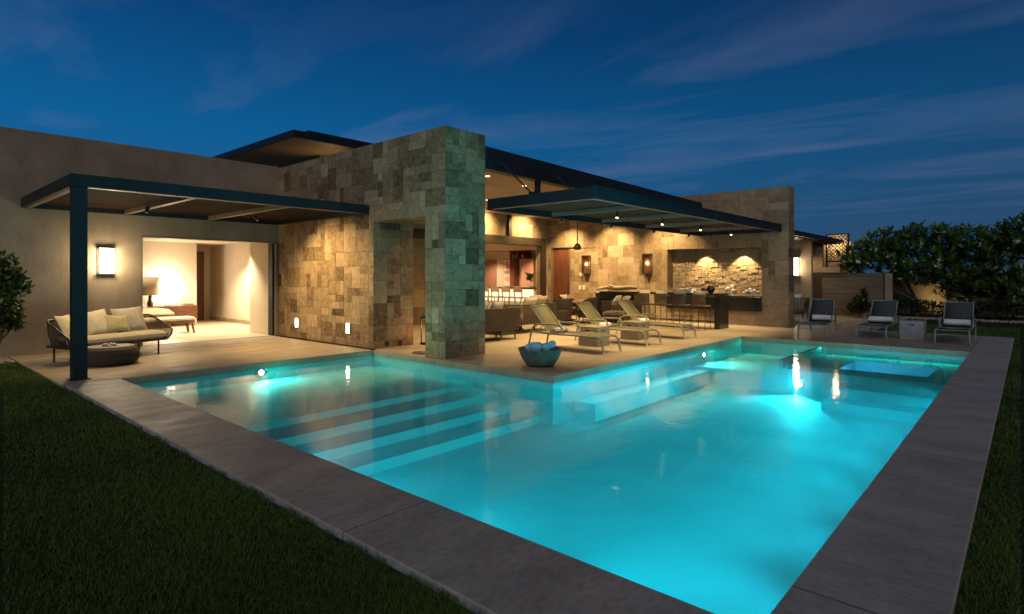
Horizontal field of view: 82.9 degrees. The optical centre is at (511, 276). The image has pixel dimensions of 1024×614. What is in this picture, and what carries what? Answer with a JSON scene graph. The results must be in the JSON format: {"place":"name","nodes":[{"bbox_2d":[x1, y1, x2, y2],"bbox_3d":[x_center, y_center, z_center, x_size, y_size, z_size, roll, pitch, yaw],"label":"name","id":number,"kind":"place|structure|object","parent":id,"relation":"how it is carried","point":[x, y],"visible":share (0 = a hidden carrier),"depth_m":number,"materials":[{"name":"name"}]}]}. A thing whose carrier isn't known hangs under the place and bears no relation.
{"place":"outdoors","nodes":[
{"label":"outdoors","id":0,"kind":"place"},
{"bbox_2d":[143,320,268,344],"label":"indoor floor","id":1,"kind":"structure","parent":0,"point":[210,330],"depth_m":16.53,"materials":[{"name":"beige tile"}]},
{"bbox_2d":[143,304,174,327],"bbox_3d":[-11.144,1.131,16.505,2.000,0.698,2.180,0,0,42],"label":"bed","id":2,"kind":"object","parent":1,"relation":"on","point":[160,312],"visible":0.07,"depth_m":16.40,"materials":[{"name":"white fabric"}]},
{"bbox_2d":[146,316,194,332],"bbox_3d":[-9.706,1.372,16.014,0.520,0.465,1.624,0,0,42],"label":"bed bench","id":3,"kind":"object","parent":1,"relation":"on","point":[178,319],"visible":0.5,"depth_m":16.10,"materials":[{"name":"beige fabric"}]},
{"bbox_2d":[146,305,196,325],"bbox_3d":[-11.085,1.270,18.535,0.548,0.660,1.730,0,0,42],"label":"bedroom dresser","id":4,"kind":"object","parent":1,"relation":"on","point":[184,310],"visible":0.35,"depth_m":18.66,"materials":[{"name":"red wood"}]},
{"bbox_2d":[143,277,159,305],"bbox_3d":[-11.315,0.478,18.117,0.540,0.920,0.540,0,0,42],"label":"unlit lamp","id":5,"kind":"object","parent":4,"relation":"on","point":[151,286],"visible":0.89,"depth_m":17.93,"materials":[{"name":"beige fabric"}]},
{"bbox_2d":[485,287,494,308],"bbox_3d":[-1.048,1.035,25.370,0.500,1.131,0.460,0,0,42],"label":"kitchen stool","id":6,"kind":"object","parent":1,"relation":"on","point":[487,290],"visible":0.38,"depth_m":25.11,"materials":[{"name":"brown wood"}]},
{"bbox_2d":[491,287,504,302],"bbox_3d":[-0.593,1.035,24.965,0.500,1.131,0.460,0,0,42],"label":"kitchen stool","id":7,"kind":"object","parent":1,"relation":"on","point":[494,289],"visible":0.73,"depth_m":24.81,"materials":[{"name":"brown wood"}]},
{"bbox_2d":[501,287,515,305],"bbox_3d":[-0.123,1.035,24.545,0.500,1.131,0.460,0,0,42],"label":"kitchen stool","id":8,"kind":"object","parent":1,"relation":"on","point":[505,289],"visible":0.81,"depth_m":24.43,"materials":[{"name":"brown wood"}]},
{"bbox_2d":[485,286,536,308],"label":"kitchen island","id":9,"kind":"structure","parent":1,"relation":"on","point":[527,291],"depth_m":25.11,"materials":[{"name":"white stone"}]},
{"bbox_2d":[524,272,533,286],"bbox_3d":[0.729,0.149,24.641,0.507,0.641,0.719,0,0,-2],"label":"potted plant","id":10,"kind":"object","parent":9,"relation":"on","point":[530,276],"visible":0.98,"depth_m":24.54,"materials":[{"name":"green plant"}]},
{"bbox_2d":[513,288,527,313],"bbox_3d":[0.378,1.035,24.100,0.500,1.131,0.460,0,0,42],"label":"kitchen stool","id":11,"kind":"object","parent":1,"relation":"on","point":[517,290],"visible":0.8,"depth_m":23.93,"materials":[{"name":"brown wood"}]},
{"bbox_2d":[510,251,535,286],"bbox_3d":[0.589,0.185,28.110,1.500,2.830,0.420,0,0,42],"label":"kitchen cabinet","id":12,"kind":"object","parent":1,"relation":"on","point":[528,264],"visible":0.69,"depth_m":27.95,"materials":[{"name":"red wood"}]},
{"bbox_2d":[511,253,523,258],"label":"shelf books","id":13,"kind":"object","parent":12,"relation":"on","point":[513,255],"visible":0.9,"depth_m":28.34,"materials":[{"name":"brown paper"}]},
{"bbox_2d":[412,351,424,353],"bbox_3d":[-1.825,1.592,12.113,0.520,0.016,0.520,0,0,42],"label":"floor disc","id":14,"kind":"object","parent":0,"point":[419,352],"visible":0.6,"depth_m":12.04,"materials":[{"name":"beige stone"}]},
{"bbox_2d":[9,315,981,387],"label":"terrace","id":15,"kind":"structure","parent":0,"point":[503,357],"depth_m":12.49,"materials":[{"name":"beige stone"}]},
{"bbox_2d":[46,314,172,362],"bbox_3d":[-7.869,1.197,11.328,0.931,0.806,2.030,0,0,23],"label":"woven sofa","id":16,"kind":"object","parent":15,"relation":"on","point":[56,340],"visible":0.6,"depth_m":11.13,"materials":[{"name":"beige fabric"}]},
{"bbox_2d":[54,314,69,336],"bbox_3d":[-8.276,0.928,10.785,0.170,0.460,0.500,-24,5,-11],"label":"throw pillow","id":17,"kind":"object","parent":16,"relation":"on","point":[63,323],"visible":0.6,"depth_m":10.62,"materials":[{"name":"beige fabric"}]},
{"bbox_2d":[88,309,114,334],"bbox_3d":[-8.045,0.899,11.184,0.191,0.520,0.540,-29,-5,25],"label":"throw pillow","id":18,"kind":"object","parent":16,"relation":"on","point":[97,323],"visible":0.74,"depth_m":11.15,"materials":[{"name":"beige fabric"}]},
{"bbox_2d":[104,315,130,331],"bbox_3d":[-7.831,0.933,11.486,0.158,0.360,0.500,-25,-14,19],"label":"throw pillow","id":19,"kind":"object","parent":16,"relation":"on","point":[117,323],"visible":1,"depth_m":11.43,"materials":[{"name":"beige fabric"}]},
{"bbox_2d":[110,306,146,331],"bbox_3d":[-7.832,0.880,11.854,0.190,0.520,0.600,-23,-8,31],"label":"throw pillow","id":20,"kind":"object","parent":16,"relation":"on","point":[136,321],"visible":0.67,"depth_m":11.86,"materials":[{"name":"grey fabric"}]},
{"bbox_2d":[88,343,140,366],"bbox_3d":[-7.324,1.433,10.570,0.924,0.335,0.924,0,0,42],"label":"rope pouf","id":21,"kind":"object","parent":15,"relation":"on","point":[117,355],"visible":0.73,"depth_m":10.27,"materials":[{"name":"grey fabric"}]},
{"bbox_2d":[101,343,116,345],"bbox_3d":[-7.337,1.242,10.555,0.240,0.044,0.240,0,0,42],"label":"candle tray","id":22,"kind":"object","parent":21,"relation":"on","point":[111,344],"visible":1,"depth_m":10.52,"materials":[{"name":"brown metal"}]},
{"bbox_2d":[21,173,368,380],"bbox_3d":[-6.524,0.010,12.242,4.250,3.180,5.380,0,0,42],"label":"pergola","id":23,"kind":"object","parent":15,"relation":"on","point":[79,197],"visible":1,"depth_m":10.67,"materials":[{"name":"metal"}]},
{"bbox_2d":[278,125,484,358],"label":"stone wall","id":24,"kind":"structure","parent":15,"relation":"on","point":[335,275],"depth_m":12.86,"materials":[{"name":"stone"}]},
{"bbox_2d":[295,318,298,327],"bbox_3d":[-5.552,1.200,14.964,0.150,0.250,0.030,0,0,42],"label":"step light","id":25,"kind":"object","parent":24,"relation":"attached to","point":[296,322],"visible":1,"depth_m":14.93,"materials":[{"name":"white glass"}]},
{"bbox_2d":[346,323,350,333],"bbox_3d":[-3.783,1.200,13.387,0.150,0.250,0.030,0,0,42],"label":"step light","id":26,"kind":"object","parent":24,"relation":"attached to","point":[348,328],"visible":1,"depth_m":13.35,"materials":[{"name":"white glass"}]},
{"bbox_2d":[420,315,424,344],"bbox_3d":[-1.919,1.115,13.630,0.340,0.970,0.340,0,0,42],"label":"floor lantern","id":27,"kind":"object","parent":15,"relation":"on","point":[421,342],"visible":0.09,"depth_m":13.61,"materials":[{"name":"brown metal"}]},
{"bbox_2d":[485,306,520,340],"bbox_3d":[-0.845,1.193,14.280,0.910,0.815,2.361,0,0,42],"label":"woven lounge sofa","id":28,"kind":"object","parent":15,"relation":"on","point":[505,318],"visible":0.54,"depth_m":14.35,"materials":[{"name":"brown wicker"}]},
{"bbox_2d":[488,301,505,308],"bbox_3d":[-0.426,0.808,14.603,0.178,0.440,0.560,42,23,28],"label":"throw pillow","id":29,"kind":"object","parent":28,"relation":"on","point":[493,305],"visible":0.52,"depth_m":14.44,"materials":[{"name":"grey fabric"}]},
{"bbox_2d":[485,326,527,335],"bbox_3d":[-0.230,1.425,16.277,0.900,0.350,1.200,0,0,42],"label":"coffee table","id":30,"kind":"object","parent":15,"relation":"on","point":[510,332],"visible":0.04,"depth_m":15.92,"materials":[{"name":"brown wood"}]},
{"bbox_2d":[504,302,555,333],"bbox_3d":[0.468,1.193,16.926,0.910,0.815,1.792,0,0,38],"label":"woven lounge sofa","id":31,"kind":"object","parent":15,"relation":"on","point":[528,316],"visible":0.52,"depth_m":16.26,"materials":[{"name":"brown wicker"}]},
{"bbox_2d":[521,297,538,309],"bbox_3d":[0.477,0.779,16.652,0.179,0.440,0.700,40,23,30],"label":"throw pillow","id":32,"kind":"object","parent":31,"relation":"on","point":[532,300],"visible":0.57,"depth_m":16.49,"materials":[{"name":"beige fabric"}]},
{"bbox_2d":[535,295,548,303],"bbox_3d":[0.830,0.758,17.142,0.500,0.440,0.179,0,30,-44],"label":"throw pillow","id":33,"kind":"object","parent":31,"relation":"on","point":[541,299],"visible":0.56,"depth_m":17.02,"materials":[{"name":"beige fabric"}]},
{"bbox_2d":[518,346,562,367],"bbox_3d":[0.508,1.441,10.372,0.800,0.318,0.800,0,0,42],"label":"towel bowl","id":34,"kind":"object","parent":15,"relation":"on","point":[540,359],"visible":0.91,"depth_m":10.09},
{"bbox_2d":[524,344,532,349],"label":"rolled towel","id":35,"kind":"object","parent":34,"relation":"in","point":[527,346],"visible":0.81,"depth_m":10.25,"materials":[{"name":"fabric"}]},
{"bbox_2d":[531,342,542,350],"bbox_3d":[0.448,1.255,10.293,0.187,0.163,0.227,0,0,10],"label":"rolled towel","id":36,"kind":"object","parent":34,"relation":"in","point":[536,346],"visible":0.91,"depth_m":10.19,"materials":[{"name":"fabric"}]},
{"bbox_2d":[542,343,549,350],"bbox_3d":[0.595,1.260,10.316,0.149,0.129,0.224,0,0,-4],"label":"rolled towel","id":37,"kind":"object","parent":34,"relation":"in","point":[545,346],"visible":0.94,"depth_m":10.21,"materials":[{"name":"fabric"}]},
{"bbox_2d":[547,341,555,348],"bbox_3d":[0.708,1.225,10.390,0.149,0.129,0.224,0,0,12],"label":"rolled towel","id":38,"kind":"object","parent":34,"relation":"in","point":[552,344],"visible":0.98,"depth_m":10.29,"materials":[{"name":"fabric"}]},
{"bbox_2d":[413,146,701,324],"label":"lounge pavilion","id":39,"kind":"structure","parent":15,"relation":"on","point":[506,234],"depth_m":19.20,"materials":[{"name":"metal"}]},
{"bbox_2d":[214,129,372,167],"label":"hall roof","id":40,"kind":"structure","parent":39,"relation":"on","point":[288,148],"depth_m":19.29,"materials":[{"name":"metal"}]},
{"bbox_2d":[485,260,496,286],"bbox_3d":[-1.088,0.385,29.858,0.750,2.430,0.058,0,0,42],"label":"kitchen door","id":41,"kind":"structure","parent":39,"relation":"in","point":[490,265],"depth_m":29.78,"materials":[{"name":"red wood"}]},
{"bbox_2d":[504,259,509,271],"bbox_3d":[-0.207,-0.540,29.080,0.540,0.640,0.048,0,0,42],"label":"framed print","id":42,"kind":"object","parent":39,"relation":"attached to","point":[506,265],"visible":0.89,"depth_m":29.09,"materials":[{"name":"pink paper"}]},
{"bbox_2d":[504,273,509,285],"bbox_3d":[-0.207,0.180,29.080,0.540,0.640,0.048,0,0,42],"label":"framed print","id":43,"kind":"object","parent":39,"relation":"attached to","point":[506,279],"visible":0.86,"depth_m":29.08,"materials":[{"name":"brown wood"}]},
{"bbox_2d":[561,221,584,249],"bbox_3d":[2.088,-1.600,17.979,1.044,1.560,1.115,0,0,42],"label":"ceiling fan","id":44,"kind":"object","parent":39,"relation":"hanging from","point":[577,246],"visible":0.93,"depth_m":18.00},
{"bbox_2d":[487,161,781,235],"bbox_3d":[3.987,-1.913,15.178,2.680,1.066,10.570,0,0,42],"label":"slatted canopy","id":45,"kind":"object","parent":39,"relation":"attached to","point":[595,204],"visible":0.99,"depth_m":13.27,"materials":[{"name":"metal"}]},
{"bbox_2d":[552,298,572,325],"bbox_3d":[1.659,1.162,19.087,0.691,0.876,0.671,0,0,-18],"label":"barrel chair","id":46,"kind":"object","parent":15,"relation":"on","point":[563,309],"visible":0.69,"depth_m":18.82,"materials":[{"name":"brown wicker"}]},
{"bbox_2d":[558,296,576,320],"bbox_3d":[2.043,1.162,21.219,0.671,0.876,0.731,0,0,32],"label":"barrel chair","id":47,"kind":"object","parent":15,"relation":"on","point":[574,310],"visible":0.29,"depth_m":21.08,"materials":[{"name":"brown metal"}]},
{"bbox_2d":[551,300,584,321],"bbox_3d":[1.992,1.230,20.124,1.280,0.740,1.280,0,0,42],"label":"dining table","id":48,"kind":"object","parent":15,"relation":"on","point":[574,301],"visible":0.33,"depth_m":19.96,"materials":[{"name":"red wood"}]},
{"bbox_2d":[528,304,621,354],"bbox_3d":[1.338,1.129,12.683,2.042,0.950,0.709,0,0,42],"label":"sun lounger","id":49,"kind":"object","parent":15,"relation":"on","point":[546,317],"visible":0.95,"depth_m":12.95,"materials":[{"name":"beige fabric"}]},
{"bbox_2d":[551,327,567,332],"bbox_3d":[1.068,1.200,12.924,0.149,0.129,0.474,0,0,42],"label":"rolled towel","id":50,"kind":"object","parent":49,"relation":"on","point":[557,330],"visible":0.95,"depth_m":12.81,"materials":[{"name":"white fabric"}]},
{"bbox_2d":[576,297,597,323],"bbox_3d":[2.597,1.162,19.915,0.671,0.876,0.691,0,0,24],"label":"barrel chair","id":51,"kind":"object","parent":15,"relation":"on","point":[579,312],"visible":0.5,"depth_m":19.71,"materials":[{"name":"brown wicker"}]},
{"bbox_2d":[578,325,609,346],"bbox_3d":[1.903,1.375,13.439,0.521,0.450,0.521,0,0,42],"label":"cube table","id":52,"kind":"object","parent":15,"relation":"on","point":[602,329],"visible":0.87,"depth_m":13.27,"materials":[{"name":"wood"}]},
{"bbox_2d":[601,300,633,324],"bbox_3d":[3.414,1.193,18.653,0.830,0.815,0.890,0,0,32],"label":"woven armchair","id":53,"kind":"object","parent":15,"relation":"on","point":[618,312],"visible":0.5,"depth_m":18.36,"materials":[{"name":"brown wicker"}]},
{"bbox_2d":[611,295,621,305],"bbox_3d":[3.343,0.769,18.517,0.172,0.400,0.460,37,15,21],"label":"throw pillow","id":54,"kind":"object","parent":53,"relation":"on","point":[618,297],"visible":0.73,"depth_m":18.36,"materials":[{"name":"beige fabric"}]},
{"bbox_2d":[594,292,641,313],"bbox_3d":[3.961,1.090,21.583,1.560,0.980,0.860,0,0,42],"label":"grill console","id":55,"kind":"object","parent":15,"relation":"on","point":[597,294],"visible":0.15,"depth_m":21.37,"materials":[{"name":"stone"}]},
{"bbox_2d":[596,284,638,290],"bbox_3d":[3.733,0.403,20.771,0.226,0.234,1.873,0,0,-40],"label":"driftwood log","id":56,"kind":"object","parent":55,"relation":"on","point":[618,288],"visible":1,"depth_m":20.66,"materials":[{"name":"beige wood"}]},
{"bbox_2d":[574,302,661,346],"bbox_3d":[2.536,1.129,14.027,2.042,0.950,0.709,0,0,42],"label":"sun lounger","id":57,"kind":"object","parent":15,"relation":"on","point":[590,313],"visible":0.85,"depth_m":14.32,"materials":[{"name":"beige fabric"}]},
{"bbox_2d":[597,322,610,325],"bbox_3d":[2.265,1.200,14.268,0.149,0.129,0.474,0,0,42],"label":"rolled towel","id":58,"kind":"object","parent":57,"relation":"on","point":[604,323],"visible":0.59,"depth_m":14.19,"materials":[{"name":"white fabric"}]},
{"bbox_2d":[621,320,648,339],"bbox_3d":[3.140,1.375,14.828,0.521,0.450,0.521,0,0,42],"label":"cube table","id":59,"kind":"object","parent":15,"relation":"on","point":[633,335],"visible":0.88,"depth_m":14.64,"materials":[{"name":"wood"}]},
{"bbox_2d":[637,290,655,325],"bbox_3d":[4.319,1.016,18.603,0.426,1.169,0.476,0,0,43],"label":"bar stool","id":60,"kind":"object","parent":15,"relation":"on","point":[643,297],"visible":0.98,"depth_m":18.46,"materials":[{"name":"beige fabric"}]},
{"bbox_2d":[615,300,696,339],"bbox_3d":[3.813,1.129,15.461,2.042,0.950,0.709,0,0,42],"label":"sun lounger","id":61,"kind":"object","parent":15,"relation":"on","point":[630,309],"visible":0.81,"depth_m":15.75,"materials":[{"name":"beige fabric"}]},
{"bbox_2d":[654,290,672,327],"bbox_3d":[4.742,1.016,18.173,0.426,1.169,0.476,0,0,40],"label":"bar stool","id":62,"kind":"object","parent":15,"relation":"on","point":[660,297],"visible":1,"depth_m":18.03,"materials":[{"name":"beige fabric"}]},
{"bbox_2d":[599,291,728,328],"bbox_3d":[4.888,1.062,19.117,4.265,1.075,0.710,0,0,42],"label":"bar counter","id":63,"kind":"object","parent":15,"relation":"on","point":[721,311],"visible":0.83,"depth_m":17.89,"materials":[{"name":"black stone"}]},
{"bbox_2d":[678,289,695,292],"bbox_3d":[5.531,0.459,18.309,0.440,0.130,0.320,0,0,42],"label":"napkin stack","id":64,"kind":"object","parent":63,"relation":"on","point":[689,290],"visible":0.67,"depth_m":18.15,"materials":[{"name":"white fabric"}]},
{"bbox_2d":[701,285,714,292],"bbox_3d":[6.071,0.404,17.948,0.413,0.240,0.238,0,0,34],"label":"dark urn","id":65,"kind":"object","parent":63,"relation":"on","point":[710,289],"visible":0.82,"depth_m":17.83,"materials":[{"name":"black ceramic"}]},
{"bbox_2d":[548,186,793,326],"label":"back wall","id":66,"kind":"structure","parent":15,"relation":"on","point":[763,263],"depth_m":20.24,"materials":[{"name":"stone"}]},
{"bbox_2d":[553,248,568,299],"bbox_3d":[2.078,0.212,24.084,0.894,2.777,0.150,0,0,42],"label":"door","id":67,"kind":"structure","parent":66,"relation":"in","point":[560,256],"depth_m":24.13,"materials":[{"name":"red wood"}]},
{"bbox_2d":[582,255,590,273],"bbox_3d":[2.958,-0.460,23.087,0.340,0.740,0.160,0,0,42],"label":"box lantern","id":68,"kind":"object","parent":66,"relation":"attached to","point":[587,264],"visible":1,"depth_m":23.08,"materials":[{"name":"brown metal"}]},
{"bbox_2d":[642,254,651,273],"bbox_3d":[4.966,-0.460,21.297,0.340,0.740,0.160,0,0,42],"label":"box lantern","id":69,"kind":"object","parent":66,"relation":"attached to","point":[647,263],"visible":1,"depth_m":21.33,"materials":[{"name":"brown metal"}]},
{"bbox_2d":[672,290,691,328],"bbox_3d":[5.215,1.016,17.805,0.426,1.169,0.476,0,0,44],"label":"bar stool","id":70,"kind":"object","parent":15,"relation":"on","point":[678,298],"visible":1,"depth_m":17.70,"materials":[{"name":"beige fabric"}]},
{"bbox_2d":[691,291,710,329],"bbox_3d":[5.673,1.016,17.371,0.426,1.169,0.476,0,0,42],"label":"bar stool","id":71,"kind":"object","parent":15,"relation":"on","point":[698,298],"visible":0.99,"depth_m":17.25,"materials":[{"name":"brown metal"}]},
{"bbox_2d":[794,298,809,319],"bbox_3d":[10.237,1.183,20.892,0.830,0.835,0.800,0,0,12],"label":"lounge chair","id":72,"kind":"object","parent":15,"relation":"on","point":[801,310],"visible":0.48,"depth_m":20.53,"materials":[{"name":"brown metal"}]},
{"bbox_2d":[794,294,801,303],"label":"throw pillow","id":73,"kind":"object","parent":72,"relation":"on","point":[797,295],"visible":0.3,"depth_m":20.73,"materials":[{"name":"grey fabric"}]},
{"bbox_2d":[797,299,836,337],"bbox_3d":[8.415,1.129,15.938,0.709,0.950,2.042,0,0,36],"label":"sun lounger","id":74,"kind":"object","parent":15,"relation":"on","point":[821,306],"visible":0.98,"depth_m":16.47,"materials":[{"name":"grey metal"}]},
{"bbox_2d":[812,314,833,320],"bbox_3d":[8.692,1.155,16.190,0.537,0.157,0.181,0,0,42],"label":"rolled towel","id":75,"kind":"object","parent":74,"relation":"on","point":[822,317],"visible":0.93,"depth_m":16.14,"materials":[{"name":"white fabric"}]},
{"bbox_2d":[794,230,851,316],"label":"guest wing","id":76,"kind":"structure","parent":15,"relation":"on","point":[810,250],"depth_m":22.75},
{"bbox_2d":[794,257,798,275],"bbox_3d":[11.133,-0.380,22.808,0.260,0.720,0.130,0,0,42],"label":"wall sconce","id":77,"kind":"object","parent":76,"relation":"attached to","point":[796,266],"depth_m":22.75,"materials":[{"name":"white glass"}]},
{"bbox_2d":[826,233,848,266],"bbox_3d":[13.791,-1.085,24.558,0.880,1.430,0.060,0,0,42],"label":"lattice screen","id":78,"kind":"object","parent":76,"relation":"attached to","point":[828,246],"visible":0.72,"depth_m":24.57,"materials":[{"name":"brown metal"}]},
{"bbox_2d":[846,287,870,316],"bbox_3d":[13.586,1.006,22.597,0.996,1.172,1.043,0,0,7],"label":"round bush","id":79,"kind":"object","parent":15,"relation":"on","point":[860,306],"visible":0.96,"depth_m":22.52,"materials":[{"name":"green plant"}]},
{"bbox_2d":[855,300,899,340],"bbox_3d":[9.650,1.129,15.266,0.709,0.950,2.042,0,0,42],"label":"sun lounger","id":80,"kind":"object","parent":15,"relation":"on","point":[885,308],"visible":0.9,"depth_m":15.72,"materials":[{"name":"grey metal"}]},
{"bbox_2d":[869,316,892,322],"bbox_3d":[9.905,1.155,15.551,0.537,0.157,0.181,0,0,42],"label":"rolled towel","id":81,"kind":"object","parent":80,"relation":"on","point":[880,319],"visible":0.93,"depth_m":15.50,"materials":[{"name":"white fabric"}]},
{"bbox_2d":[900,320,925,340],"bbox_3d":[10.206,1.365,14.746,0.501,0.470,0.501,0,0,42],"label":"cube table","id":82,"kind":"object","parent":15,"relation":"on","point":[912,329],"visible":1,"depth_m":14.56,"materials":[{"name":"grey concrete"}]},
{"bbox_2d":[933,301,976,345],"bbox_3d":[10.900,1.129,14.233,0.709,0.950,2.042,0,0,42],"label":"sun lounger","id":83,"kind":"object","parent":15,"relation":"on","point":[959,310],"visible":0.94,"depth_m":14.70,"materials":[{"name":"grey metal"}]},
{"bbox_2d":[944,319,970,325],"bbox_3d":[11.154,1.155,14.518,0.537,0.157,0.181,0,0,42],"label":"rolled towel","id":84,"kind":"object","parent":83,"relation":"on","point":[959,322],"visible":1,"depth_m":14.46,"materials":[{"name":"white fabric"}]},
{"bbox_2d":[0,313,1023,613],"bbox_3d":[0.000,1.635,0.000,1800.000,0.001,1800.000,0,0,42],"label":"lawn","id":85,"kind":"structure","parent":0,"point":[418,587],"depth_m":3.80,"materials":[{"name":"plant"}]},
{"bbox_2d":[0,357,14,363],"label":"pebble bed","id":86,"kind":"object","parent":85,"relation":"on","point":[5,359],"visible":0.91,"depth_m":10.98,"materials":[{"name":"beige gravel"}]},
{"bbox_2d":[0,250,34,343],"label":"garden shrub","id":87,"kind":"object","parent":85,"relation":"on","point":[12,312],"visible":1,"depth_m":10.16,"materials":[{"name":"green plant"}]},
{"bbox_2d":[0,126,278,357],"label":"bedroom wing","id":88,"kind":"structure","parent":85,"relation":"on","point":[225,271],"depth_m":13.14,"materials":[{"name":"beige paint"}]},
{"bbox_2d":[97,247,114,274],"bbox_3d":[-8.891,-0.335,12.696,0.131,0.600,0.310,0,0,42],"label":"wall sconce","id":89,"kind":"object","parent":88,"relation":"attached to","point":[105,259],"depth_m":12.65,"materials":[{"name":"white glass"}]},
{"bbox_2d":[197,252,203,319],"bbox_3d":[-11.543,0.350,20.979,0.048,2.500,0.730,0,0,42],"label":"door","id":90,"kind":"structure","parent":88,"relation":"in","point":[200,255],"depth_m":21.14,"materials":[{"name":"red wood"}]},
{"bbox_2d":[268,243,273,334],"bbox_3d":[-6.530,0.353,15.715,0.240,2.486,0.059,0,0,42],"label":"stacked glass door","id":91,"kind":"structure","parent":88,"relation":"in","point":[271,245],"depth_m":15.64,"materials":[{"name":"metal"}]},
{"bbox_2d":[66,379,714,613],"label":"pool coping","id":92,"kind":"object","parent":85,"relation":"on","point":[478,566],"visible":0.76,"depth_m":3.71,"materials":[{"name":"grey concrete"}]},
{"bbox_2d":[813,267,883,315],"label":"board wall","id":93,"kind":"structure","parent":85,"relation":"on","point":[832,279],"depth_m":23.53,"materials":[{"name":"paint"}]},
{"bbox_2d":[836,222,937,312],"bbox_3d":[15.258,-0.332,24.103,4.199,3.830,2.867,0,0,4],"label":"frangipani tree","id":94,"kind":"object","parent":85,"relation":"on","point":[883,251],"visible":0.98,"depth_m":23.71,"materials":[{"name":"green plant"}]},
{"bbox_2d":[885,273,892,299],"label":"garden column","id":95,"kind":"structure","parent":85,"relation":"on","point":[888,286],"depth_m":22.83,"materials":[{"name":"paint"}]},
{"bbox_2d":[770,336,1013,613],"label":"pool coping","id":96,"kind":"object","parent":85,"relation":"on","point":[897,541],"visible":0.85,"depth_m":3.83,"materials":[{"name":"grey stone"}]},
{"bbox_2d":[852,273,1023,317],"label":"garden wall","id":97,"kind":"structure","parent":85,"relation":"on","point":[921,292],"depth_m":24.84,"materials":[{"name":"paint"}]},
{"bbox_2d":[905,220,1004,301],"bbox_3d":[18.216,-0.381,24.081,3.797,3.966,4.354,0,0,42],"label":"frangipani tree","id":98,"kind":"object","parent":85,"relation":"on","point":[943,258],"visible":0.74,"depth_m":23.40,"materials":[{"name":"green plant"}]},
{"bbox_2d":[896,298,1023,318],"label":"clipped hedge","id":99,"kind":"object","parent":85,"relation":"on","point":[1012,306],"visible":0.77,"depth_m":21.56,"materials":[{"name":"green plant"}]},
{"bbox_2d":[896,316,1023,323],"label":"pebble edging","id":100,"kind":"object","parent":85,"relation":"on","point":[977,320],"visible":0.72,"depth_m":20.84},
{"bbox_2d":[956,209,1023,305],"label":"frangipani tree","id":101,"kind":"object","parent":85,"relation":"on","point":[1010,236],"visible":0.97,"depth_m":22.34,"materials":[{"name":"green plant"}]},
{"bbox_2d":[0,0,1023,272],"label":"sky","id":102,"kind":"structure","parent":0,"point":[875,113],"materials":[{"name":"blue"}]},
{"bbox_2d":[135,341,965,613],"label":"pool basin","id":103,"kind":"object","parent":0,"point":[718,498],"visible":0.31,"depth_m":7.02,"materials":[{"name":"liquid"}]},
{"bbox_2d":[255,369,266,378],"bbox_3d":[-4.655,1.785,10.750,0.026,0.230,0.230,0,0,42],"label":"pool light","id":104,"kind":"object","parent":103,"relation":"attached to","point":[260,373],"visible":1,"depth_m":10.74,"materials":[{"name":"white glass"}]},
{"bbox_2d":[161,353,959,468],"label":"pool ledges","id":105,"kind":"object","parent":103,"relation":"on","point":[906,399],"visible":0.69,"depth_m":10.03,"materials":[{"name":"paint"}]},
{"bbox_2d":[243,347,940,475],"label":"pool step edges","id":106,"kind":"object","parent":105,"relation":"on","point":[392,461],"visible":0.8,"depth_m":8.30,"materials":[{"name":"beige stone"}]},
{"bbox_2d":[793,379,805,389],"bbox_3d":[5.804,2.180,11.700,0.230,0.230,0.026,0,0,42],"label":"pool light","id":107,"kind":"object","parent":105,"relation":"attached to","point":[799,384],"visible":1,"depth_m":11.69,"materials":[{"name":"white glass"}]},
{"bbox_2d":[702,350,705,359],"bbox_3d":[4.520,1.850,13.652,0.026,0.230,0.230,0,0,42],"label":"pool light","id":108,"kind":"object","parent":103,"relation":"attached to","point":[703,354],"visible":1,"depth_m":13.63,"materials":[{"name":"white glass"}]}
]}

